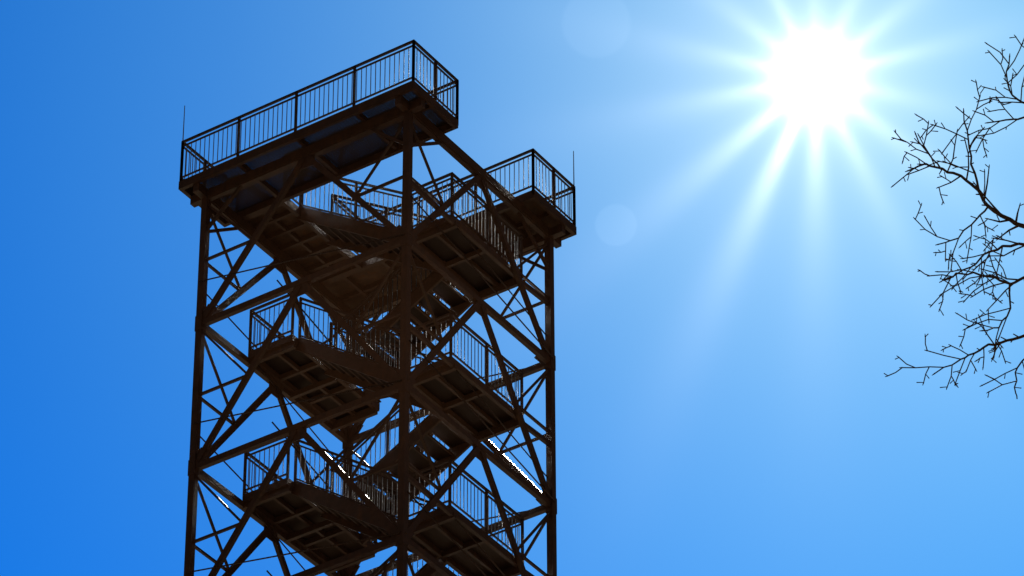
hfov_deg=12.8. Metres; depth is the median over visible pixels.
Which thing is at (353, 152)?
tower gratings
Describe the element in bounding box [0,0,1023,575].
sky
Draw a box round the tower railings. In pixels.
[179,39,575,575]
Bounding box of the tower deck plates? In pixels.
[248,200,565,308]
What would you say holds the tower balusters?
attached to the tower railings
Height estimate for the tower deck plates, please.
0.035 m
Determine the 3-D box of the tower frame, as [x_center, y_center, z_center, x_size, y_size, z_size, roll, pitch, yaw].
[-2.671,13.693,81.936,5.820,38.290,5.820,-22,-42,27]
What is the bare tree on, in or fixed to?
on the ground
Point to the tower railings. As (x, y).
(451, 315)
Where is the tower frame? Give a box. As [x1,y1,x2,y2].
[178,80,576,575]
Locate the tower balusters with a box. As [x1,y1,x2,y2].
[182,48,574,575]
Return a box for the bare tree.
[884,35,1023,398]
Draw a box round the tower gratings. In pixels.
[190,91,512,575]

